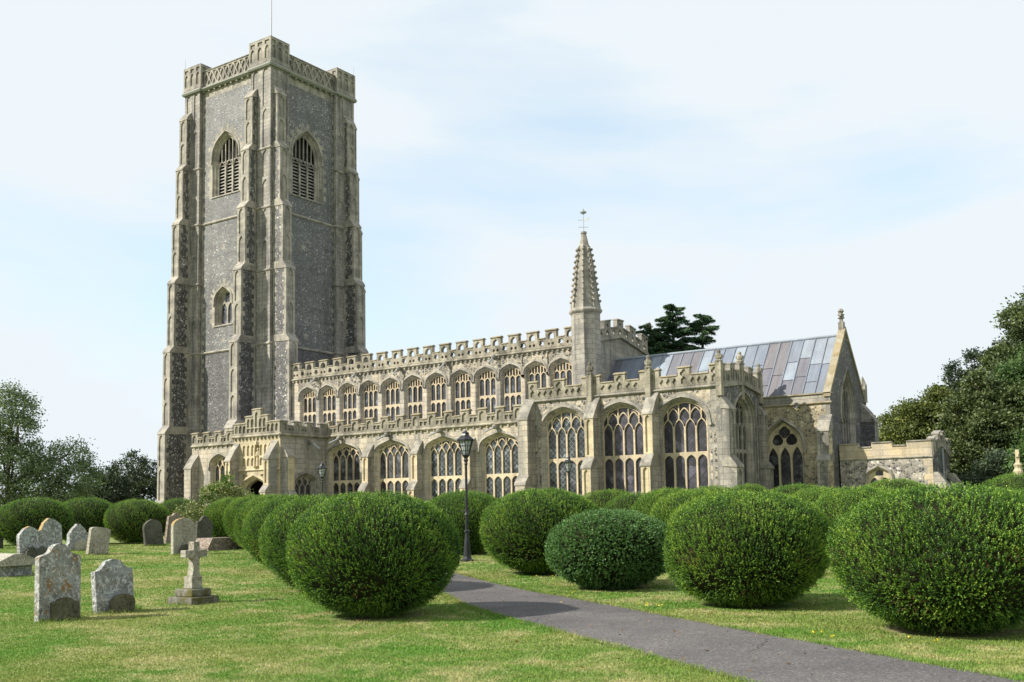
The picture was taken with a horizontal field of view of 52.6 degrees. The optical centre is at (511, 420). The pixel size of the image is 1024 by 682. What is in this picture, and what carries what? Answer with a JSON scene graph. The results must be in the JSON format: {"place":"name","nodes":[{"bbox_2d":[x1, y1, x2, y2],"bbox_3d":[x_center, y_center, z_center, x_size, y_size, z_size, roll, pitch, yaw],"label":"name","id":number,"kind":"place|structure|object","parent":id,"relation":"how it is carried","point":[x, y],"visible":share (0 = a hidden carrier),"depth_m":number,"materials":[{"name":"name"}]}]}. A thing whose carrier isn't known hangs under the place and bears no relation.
{"place":"outdoors","nodes":[
{"label":"outdoors","id":0,"kind":"place"},
{"bbox_2d":[0,535,1023,681],"bbox_3d":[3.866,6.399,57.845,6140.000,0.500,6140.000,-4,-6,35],"label":"ground","id":1,"kind":"structure","parent":0,"point":[901,630],"depth_m":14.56,"materials":[{"name":"green plant"}]},
{"bbox_2d":[0,532,2,547],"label":"headstone","id":2,"kind":"object","parent":1,"relation":"on","point":[1,543],"visible":0.69,"depth_m":42.34,"materials":[{"name":"grey stone"}]},
{"bbox_2d":[0,553,34,576],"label":"chest tomb","id":3,"kind":"object","parent":1,"relation":"on","point":[14,564],"visible":0.73,"depth_m":26.77,"materials":[{"name":"grey stone"}]},
{"bbox_2d":[25,546,46,557],"bbox_3d":[-14.644,4.184,31.955,0.100,0.620,0.720,-4,-6,35],"label":"footstone","id":4,"kind":"object","parent":1,"relation":"on","point":[33,552],"visible":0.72,"depth_m":31.87,"materials":[{"name":"grey stone"}]},
{"bbox_2d":[0,496,73,545],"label":"topiary bush","id":5,"kind":"object","parent":1,"relation":"on","point":[16,516],"visible":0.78,"depth_m":42.34,"materials":[{"name":"green plant"}]},
{"bbox_2d":[16,518,62,553],"bbox_3d":[-14.706,3.787,32.295,0.160,1.460,1.420,-7,-4,34],"label":"headstone","id":6,"kind":"object","parent":1,"relation":"on","point":[48,533],"visible":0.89,"depth_m":32.27,"materials":[{"name":"grey stone"}]},
{"bbox_2d":[0,378,112,505],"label":"ash tree","id":7,"kind":"object","parent":1,"relation":"on","point":[34,469],"visible":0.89,"depth_m":78.54,"materials":[{"name":"green plant"}]},
{"bbox_2d":[34,543,80,621],"bbox_3d":[-7.406,2.687,16.913,0.130,1.360,0.730,-7,-8,34],"label":"headstone","id":8,"kind":"object","parent":1,"relation":"on","point":[58,571],"visible":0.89,"depth_m":16.83,"materials":[{"name":"grey stone"}]},
{"bbox_2d":[50,597,79,620],"bbox_3d":[-7.267,3.116,16.851,0.090,0.490,0.470,-7,-8,34],"label":"footstone","id":9,"kind":"object","parent":1,"relation":"on","point":[68,607],"visible":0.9,"depth_m":16.81,"materials":[{"name":"grey stone"}]},
{"bbox_2d":[65,524,87,549],"bbox_3d":[-16.250,4.423,38.778,0.180,1.120,0.880,-4,-5,35],"label":"headstone","id":10,"kind":"object","parent":1,"relation":"on","point":[76,532],"visible":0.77,"depth_m":38.65,"materials":[{"name":"grey stone"}]},
{"bbox_2d":[74,539,86,550],"bbox_3d":[-16.064,4.704,38.699,0.100,0.540,0.550,-4,-6,35],"label":"footstone","id":11,"kind":"object","parent":1,"relation":"on","point":[80,544],"visible":0.68,"depth_m":38.62,"materials":[{"name":"grey stone"}]},
{"bbox_2d":[63,496,112,540],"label":"topiary bush","id":12,"kind":"object","parent":1,"relation":"on","point":[88,512],"visible":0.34,"depth_m":46.09,"materials":[{"name":"green plant"}]},
{"bbox_2d":[86,527,110,554],"bbox_3d":[-14.216,4.195,35.641,0.140,1.070,0.760,-2,-11,35],"label":"headstone","id":13,"kind":"object","parent":1,"relation":"on","point":[96,534],"visible":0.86,"depth_m":35.51,"materials":[{"name":"beige stone"}]},
{"bbox_2d":[93,541,108,553],"bbox_3d":[-14.107,4.431,35.566,0.090,0.580,0.520,-4,-10,35],"label":"footstone","id":14,"kind":"object","parent":1,"relation":"on","point":[101,547],"visible":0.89,"depth_m":35.52,"materials":[{"name":"grey stone"}]},
{"bbox_2d":[66,465,144,505],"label":"dark tree","id":15,"kind":"object","parent":1,"relation":"on","point":[114,492],"visible":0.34,"depth_m":96.62,"materials":[{"name":"green plant"}]},
{"bbox_2d":[91,559,133,613],"bbox_3d":[-6.926,2.923,17.994,0.120,1.040,0.740,-8,-5,34],"label":"headstone","id":16,"kind":"object","parent":1,"relation":"on","point":[111,579],"visible":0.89,"depth_m":17.89,"materials":[{"name":"grey stone"}]},
{"bbox_2d":[110,594,134,612],"bbox_3d":[-6.735,3.215,17.937,0.090,0.440,0.440,-4,-6,35],"label":"footstone","id":17,"kind":"object","parent":1,"relation":"on","point":[121,602],"visible":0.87,"depth_m":17.89,"materials":[{"name":"grey stone"}]},
{"bbox_2d":[89,448,156,502],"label":"dark tree","id":18,"kind":"object","parent":1,"relation":"on","point":[135,474],"visible":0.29,"depth_m":103.56,"materials":[{"name":"green plant"}]},
{"bbox_2d":[30,542,220,623],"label":"grass tufts","id":19,"kind":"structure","parent":1,"relation":"on","point":[97,612],"depth_m":17.85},
{"bbox_2d":[103,498,170,543],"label":"topiary bush","id":20,"kind":"object","parent":1,"relation":"on","point":[124,521],"visible":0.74,"depth_m":45.32,"materials":[{"name":"green plant"}]},
{"bbox_2d":[142,519,163,545],"bbox_3d":[-14.613,4.614,42.190,0.120,1.220,0.860,-4,2,35],"label":"headstone","id":21,"kind":"object","parent":1,"relation":"on","point":[152,531],"visible":0.83,"depth_m":42.12,"materials":[{"name":"grey stone"}]},
{"bbox_2d":[164,513,181,543],"bbox_3d":[-14.566,4.706,44.718,0.140,1.470,0.800,-4,-14,35],"label":"headstone","id":22,"kind":"object","parent":1,"relation":"on","point":[170,520],"visible":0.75,"depth_m":44.45,"materials":[{"name":"beige stone"}]},
{"bbox_2d":[160,498,202,535],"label":"topiary bush","id":23,"kind":"object","parent":1,"relation":"on","point":[169,503],"visible":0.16,"depth_m":52.54,"materials":[{"name":"green plant"}]},
{"bbox_2d":[171,518,195,554],"bbox_3d":[-11.044,3.938,34.840,0.130,1.360,0.900,-6,-7,34],"label":"headstone","id":24,"kind":"object","parent":1,"relation":"on","point":[183,530],"visible":0.83,"depth_m":34.72,"materials":[{"name":"grey stone"}]},
{"bbox_2d":[180,544,188,553],"bbox_3d":[-10.900,4.364,34.646,0.090,0.480,0.400,-4,-6,35],"label":"footstone","id":25,"kind":"object","parent":1,"relation":"on","point":[184,547],"visible":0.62,"depth_m":34.56,"materials":[{"name":"grey stone"}]},
{"bbox_2d":[167,542,218,604],"bbox_3d":[-5.971,2.881,19.420,0.670,1.220,0.670,-4,-6,31],"label":"cross monument","id":26,"kind":"object","parent":1,"relation":"on","point":[192,591],"visible":0.93,"depth_m":19.30,"materials":[{"name":"stone"}]},
{"bbox_2d":[195,516,212,538],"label":"headstone","id":27,"kind":"object","parent":1,"relation":"on","point":[204,526],"visible":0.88,"depth_m":40.81,"materials":[{"name":"grey stone"}]},
{"bbox_2d":[164,469,254,532],"bbox_3d":[-14.434,4.166,49.894,4.600,3.715,3.029,0,-5,-10],"label":"variegated shrub","id":28,"kind":"object","parent":1,"relation":"on","point":[222,488],"visible":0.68,"depth_m":49.54,"materials":[{"name":"green plant"}]},
{"bbox_2d":[203,496,236,537],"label":"topiary bush","id":29,"kind":"object","parent":1,"relation":"on","point":[213,511],"visible":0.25,"depth_m":45.06,"materials":[{"name":"green plant"}]},
{"bbox_2d":[196,537,243,550],"bbox_3d":[-10.632,4.508,37.561,0.840,0.540,1.600,-4,-6,35],"label":"coped tomb","id":30,"kind":"object","parent":1,"relation":"on","point":[217,543],"visible":0.5,"depth_m":37.10,"materials":[{"name":"stone"}]},
{"bbox_2d":[222,494,277,545],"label":"topiary bush","id":31,"kind":"object","parent":1,"relation":"on","point":[229,513],"visible":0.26,"depth_m":37.39,"materials":[{"name":"green plant"}]},
{"bbox_2d":[232,492,295,549],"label":"topiary bush","id":32,"kind":"object","parent":1,"relation":"on","point":[242,512],"visible":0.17,"depth_m":31.95,"materials":[{"name":"green plant"}]},
{"bbox_2d":[241,494,317,569],"bbox_3d":[-5.730,2.953,27.198,2.689,2.092,2.804,2,-6,-32],"label":"topiary bush","id":33,"kind":"object","parent":1,"relation":"on","point":[254,518],"visible":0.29,"depth_m":26.55,"materials":[{"name":"green plant"}]},
{"bbox_2d":[258,492,354,589],"bbox_3d":[-3.727,2.535,21.474,2.933,2.120,3.107,4,-7,-44],"label":"topiary bush","id":34,"kind":"object","parent":1,"relation":"on","point":[275,529],"visible":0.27,"depth_m":20.72,"materials":[{"name":"green plant"}]},
{"bbox_2d":[317,462,327,494],"bbox_3d":[-9.368,3.918,51.199,0.550,3.780,0.476,-4,-6,35],"label":"lamp post","id":35,"kind":"object","parent":1,"relation":"on","point":[322,468],"visible":0.63,"depth_m":51.22,"materials":[{"name":"black metal"}]},
{"bbox_2d":[284,488,462,618],"bbox_3d":[-2.252,2.135,16.773,2.853,2.118,2.874,-4,-6,35],"label":"topiary bush","id":36,"kind":"object","parent":1,"relation":"on","point":[375,555],"visible":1,"depth_m":15.86,"materials":[{"name":"green plant"}]},
{"bbox_2d":[427,489,497,554],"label":"topiary bush","id":37,"kind":"object","parent":1,"relation":"on","point":[451,505],"visible":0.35,"depth_m":31.77,"materials":[{"name":"green plant"}]},
{"bbox_2d":[457,429,473,561],"bbox_3d":[-1.296,2.116,29.480,0.550,3.780,0.476,-4,-6,35],"label":"lamp post","id":38,"kind":"object","parent":1,"relation":"on","point":[465,440],"visible":1,"depth_m":29.44,"materials":[{"name":"black metal"}]},
{"bbox_2d":[478,486,599,574],"bbox_3d":[0.721,2.640,25.011,3.125,2.160,3.093,3,-7,-42],"label":"topiary bush","id":39,"kind":"object","parent":1,"relation":"on","point":[515,527],"visible":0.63,"depth_m":24.06,"materials":[{"name":"green plant"}]},
{"bbox_2d":[157,0,964,504],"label":"church","id":40,"kind":"structure","parent":1,"relation":"on","point":[277,378],"depth_m":75.33,"materials":[{"name":"stone"}]},
{"bbox_2d":[207,452,225,503],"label":"window","id":41,"kind":"structure","parent":40,"relation":"in","point":[217,463],"depth_m":82.24,"materials":[{"name":"grey stone"}]},
{"bbox_2d":[212,285,232,327],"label":"window","id":42,"kind":"structure","parent":40,"relation":"in","point":[223,301],"depth_m":92.46,"materials":[{"name":"stone"}]},
{"bbox_2d":[210,129,239,198],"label":"window","id":43,"kind":"structure","parent":40,"relation":"in","point":[230,158],"depth_m":93.64,"materials":[{"name":"stone"}]},
{"bbox_2d":[294,471,318,496],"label":"window","id":44,"kind":"structure","parent":40,"relation":"in","point":[304,483],"depth_m":73.56,"materials":[{"name":"grey stone"}]},
{"bbox_2d":[291,130,322,204],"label":"window","id":45,"kind":"structure","parent":40,"relation":"in","point":[301,156],"depth_m":93.69,"materials":[{"name":"stone"}]},
{"bbox_2d":[297,385,316,426],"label":"window","id":46,"kind":"structure","parent":40,"relation":"in","point":[308,396],"depth_m":85.72,"materials":[{"name":"grey stone"}]},
{"bbox_2d":[316,383,336,425],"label":"window","id":47,"kind":"structure","parent":40,"relation":"in","point":[327,394],"depth_m":84.46,"materials":[{"name":"grey stone"}]},
{"bbox_2d":[325,441,361,498],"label":"window","id":48,"kind":"structure","parent":40,"relation":"in","point":[343,460],"depth_m":74.41,"materials":[{"name":"grey stone"}]},
{"bbox_2d":[336,381,357,424],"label":"window","id":49,"kind":"structure","parent":40,"relation":"in","point":[347,394],"depth_m":83.17,"materials":[{"name":"grey stone"}]},
{"bbox_2d":[357,378,378,422],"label":"window","id":50,"kind":"structure","parent":40,"relation":"in","point":[368,392],"depth_m":81.90,"materials":[{"name":"grey stone"}]},
{"bbox_2d":[378,376,400,420],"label":"window","id":51,"kind":"structure","parent":40,"relation":"in","point":[390,389],"depth_m":80.59,"materials":[{"name":"grey stone"}]},
{"bbox_2d":[372,437,409,499],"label":"window","id":52,"kind":"structure","parent":40,"relation":"in","point":[391,458],"depth_m":71.82,"materials":[{"name":"grey stone"}]},
{"bbox_2d":[400,373,423,419],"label":"window","id":53,"kind":"structure","parent":40,"relation":"in","point":[412,388],"depth_m":79.32,"materials":[{"name":"grey stone"}]},
{"bbox_2d":[423,370,447,417],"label":"window","id":54,"kind":"structure","parent":40,"relation":"in","point":[435,385],"depth_m":78.01,"materials":[{"name":"grey stone"}]},
{"bbox_2d":[422,434,462,500],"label":"window","id":55,"kind":"structure","parent":40,"relation":"in","point":[443,455],"depth_m":69.27,"materials":[{"name":"grey stone"}]},
{"bbox_2d":[447,368,472,414],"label":"window","id":56,"kind":"structure","parent":40,"relation":"in","point":[460,382],"depth_m":76.73,"materials":[{"name":"grey stone"}]},
{"bbox_2d":[472,365,497,413],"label":"window","id":57,"kind":"structure","parent":40,"relation":"in","point":[485,379],"depth_m":75.42,"materials":[{"name":"grey stone"}]},
{"bbox_2d":[476,430,517,498],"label":"window","id":58,"kind":"structure","parent":40,"relation":"in","point":[499,451],"depth_m":66.65,"materials":[{"name":"grey stone"}]},
{"bbox_2d":[497,362,523,410],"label":"window","id":59,"kind":"structure","parent":40,"relation":"in","point":[511,375],"depth_m":74.17,"materials":[{"name":"grey stone"}]},
{"bbox_2d":[522,359,549,398],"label":"window","id":60,"kind":"structure","parent":40,"relation":"in","point":[535,371],"depth_m":72.98,"materials":[{"name":"grey stone"}]},
{"bbox_2d":[548,356,572,386],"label":"window","id":61,"kind":"structure","parent":40,"relation":"in","point":[561,368],"depth_m":71.77,"materials":[{"name":"grey stone"}]},
{"bbox_2d":[538,405,584,494],"bbox_3d":[3.285,2.000,63.676,3.650,5.980,0.570,-4,-6,35],"label":"window","id":62,"kind":"structure","parent":40,"relation":"in","point":[563,435],"depth_m":64.08,"materials":[{"name":"grey stone"}]},
{"bbox_2d":[600,400,643,494],"bbox_3d":[6.555,1.747,61.421,3.650,5.980,0.570,-4,-6,35],"label":"window","id":63,"kind":"structure","parent":40,"relation":"in","point":[621,424],"depth_m":61.73,"materials":[{"name":"grey stone"}]},
{"bbox_2d":[659,395,711,490],"bbox_3d":[9.817,1.494,59.172,3.650,5.980,0.570,-4,-6,35],"label":"window","id":64,"kind":"structure","parent":40,"relation":"in","point":[684,423],"depth_m":59.39,"materials":[{"name":"grey stone"}]},
{"bbox_2d":[733,391,758,486],"bbox_3d":[13.429,1.066,60.567,0.650,5.750,3.700,-4,-6,35],"label":"window","id":65,"kind":"structure","parent":40,"relation":"in","point":[746,423],"depth_m":61.58,"materials":[{"name":"grey stone"}]},
{"bbox_2d":[768,417,806,490],"bbox_3d":[16.316,2.207,62.129,2.900,4.850,0.550,-4,-6,35],"label":"window","id":66,"kind":"structure","parent":40,"relation":"in","point":[787,444],"depth_m":62.29,"materials":[{"name":"grey stone"}]},
{"bbox_2d":[840,366,858,443],"bbox_3d":[20.440,-0.285,63.421,0.490,6.100,3.300,-4,-6,35],"label":"window","id":67,"kind":"structure","parent":40,"relation":"in","point":[848,415],"depth_m":64.14,"materials":[{"name":"grey stone"}]},
{"bbox_2d":[862,464,893,485],"bbox_3d":[21.225,3.679,59.886,1.850,2.360,0.450,-4,-6,35],"label":"window","id":68,"kind":"structure","parent":40,"relation":"in","point":[878,473],"depth_m":60.09,"materials":[{"name":"grey stone"}]},
{"bbox_2d":[563,456,572,490],"bbox_3d":[2.725,3.565,49.554,0.550,3.780,0.476,-4,-6,35],"label":"lamp post","id":69,"kind":"object","parent":1,"relation":"on","point":[567,462],"visible":0.62,"depth_m":49.57,"materials":[{"name":"black metal"}]},
{"bbox_2d":[543,508,666,589],"bbox_3d":[2.005,2.603,21.065,2.676,1.718,2.844,-5,-6,37],"label":"topiary bush","id":70,"kind":"object","parent":1,"relation":"on","point":[614,549],"visible":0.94,"depth_m":20.20,"materials":[{"name":"green plant"}]},
{"bbox_2d":[583,488,630,509],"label":"topiary bush","id":71,"kind":"object","parent":1,"relation":"on","point":[602,498],"visible":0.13,"depth_m":40.51,"materials":[{"name":"green plant"}]},
{"bbox_2d":[220,555,1011,676],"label":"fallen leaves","id":72,"kind":"object","parent":1,"relation":"on","point":[621,629],"visible":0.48,"depth_m":14.79,"materials":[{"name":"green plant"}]},
{"bbox_2d":[604,491,645,511],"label":"topiary bush","id":73,"kind":"object","parent":1,"relation":"on","point":[626,501],"visible":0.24,"depth_m":35.29,"materials":[{"name":"green plant"}]},
{"bbox_2d":[631,487,693,515],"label":"topiary bush","id":74,"kind":"object","parent":1,"relation":"on","point":[644,503],"visible":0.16,"depth_m":30.07,"materials":[{"name":"green plant"}]},
{"bbox_2d":[636,303,720,354],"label":"cedar tree","id":75,"kind":"object","parent":1,"relation":"on","point":[658,342],"visible":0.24,"depth_m":104.08,"materials":[{"name":"green plant"}]},
{"bbox_2d":[649,487,746,524],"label":"topiary bush","id":76,"kind":"object","parent":1,"relation":"on","point":[661,511],"visible":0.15,"depth_m":25.59,"materials":[{"name":"green plant"}]},
{"bbox_2d":[691,484,733,491],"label":"topiary bush","id":77,"kind":"object","parent":1,"relation":"on","point":[709,487],"visible":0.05,"depth_m":44.89,"materials":[{"name":"green plant"}]},
{"bbox_2d":[440,570,1022,681],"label":"path edge grass","id":78,"kind":"structure","parent":1,"relation":"on","point":[552,628],"depth_m":13.31,"materials":[{"name":"green plant"}]},
{"bbox_2d":[535,575,938,640],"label":"yellow flowers","id":79,"kind":"object","parent":1,"relation":"on","point":[812,631],"visible":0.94,"depth_m":13.30,"materials":[{"name":"yellow plant"}]},
{"bbox_2d":[662,488,832,607],"bbox_3d":[3.947,2.148,17.462,2.919,2.046,2.892,-2,-5,14],"label":"topiary bush","id":80,"kind":"object","parent":1,"relation":"on","point":[739,547],"visible":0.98,"depth_m":16.50,"materials":[{"name":"green plant"}]},
{"bbox_2d":[728,482,767,494],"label":"topiary bush","id":81,"kind":"object","parent":1,"relation":"on","point":[756,487],"visible":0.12,"depth_m":44.38,"materials":[{"name":"green plant"}]},
{"bbox_2d":[767,482,818,499],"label":"topiary bush","id":82,"kind":"object","parent":1,"relation":"on","point":[788,490],"visible":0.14,"depth_m":31.78,"materials":[{"name":"green plant"}]},
{"bbox_2d":[787,485,844,504],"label":"topiary bush","id":83,"kind":"object","parent":1,"relation":"on","point":[812,494],"visible":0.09,"depth_m":27.94,"materials":[{"name":"green plant"}]},
{"bbox_2d":[811,484,902,566],"bbox_3d":[8.000,2.439,23.203,2.802,2.091,2.888,1,-5,-19],"label":"topiary bush","id":84,"kind":"object","parent":1,"relation":"on","point":[833,505],"visible":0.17,"depth_m":22.72,"materials":[{"name":"green plant"}]},
{"bbox_2d":[865,477,927,491],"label":"topiary bush","id":85,"kind":"object","parent":1,"relation":"on","point":[902,484],"visible":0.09,"depth_m":38.01,"materials":[{"name":"green plant"}]},
{"bbox_2d":[875,381,958,458],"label":"broadleaf tree","id":86,"kind":"object","parent":1,"relation":"on","point":[909,419],"visible":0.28,"depth_m":82.99,"materials":[{"name":"green plant"}]},
{"bbox_2d":[825,481,1023,635],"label":"topiary bush","id":87,"kind":"object","parent":1,"relation":"on","point":[923,558],"visible":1,"depth_m":12.64,"materials":[{"name":"green plant"}]},
{"bbox_2d":[923,346,993,413],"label":"conifer tree","id":88,"kind":"object","parent":1,"relation":"on","point":[970,354],"visible":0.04,"depth_m":94.23,"materials":[{"name":"green plant"}]},
{"bbox_2d":[927,367,1023,485],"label":"broadleaf tree","id":89,"kind":"object","parent":1,"relation":"on","point":[980,404],"visible":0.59,"depth_m":69.46,"materials":[{"name":"green leaf"},{"name":"bark"}]},
{"bbox_2d":[957,443,1023,489],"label":"laurel shrub","id":90,"kind":"object","parent":1,"relation":"on","point":[996,469],"visible":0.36,"depth_m":61.83,"materials":[{"name":"green plant"}]},
{"bbox_2d":[975,286,1023,379],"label":"broadleaf tree","id":91,"kind":"object","parent":1,"relation":"on","point":[1014,333],"visible":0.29,"depth_m":81.43,"materials":[{"name":"green leaf"},{"name":"bark"}]},
{"bbox_2d":[980,472,1023,490],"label":"topiary bush","id":92,"kind":"object","parent":1,"relation":"on","point":[1015,481],"visible":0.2,"depth_m":36.40,"materials":[{"name":"green plant"}]},
{"bbox_2d":[982,486,1023,494],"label":"topiary bush","id":93,"kind":"object","parent":1,"relation":"on","point":[1018,489],"depth_m":18.27,"materials":[{"name":"green plant"}]},
{"bbox_2d":[988,343,1023,448],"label":"broadleaf tree","id":94,"kind":"object","parent":1,"relation":"on","point":[1011,368],"visible":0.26,"depth_m":70.84,"materials":[{"name":"green plant"}]},
{"bbox_2d":[1000,425,1023,476],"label":"broadleaf tree","id":95,"kind":"object","parent":1,"relation":"on","point":[1020,448],"visible":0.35,"depth_m":59.29,"materials":[{"name":"green plant"}]},
{"bbox_2d":[1013,449,1022,474],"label":"churchyard cross","id":96,"kind":"object","parent":1,"relation":"on","point":[1017,465],"visible":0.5,"depth_m":47.85,"materials":[{"name":"stone"}]},
{"bbox_2d":[0,0,1023,501],"label":"sky","id":97,"kind":"structure","parent":0,"point":[767,170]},
{"bbox_2d":[440,573,1023,681],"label":"path","id":98,"kind":"structure","parent":0,"point":[691,642],"depth_m":12.46,"materials":[{"name":"grey asphalt"}]}
]}

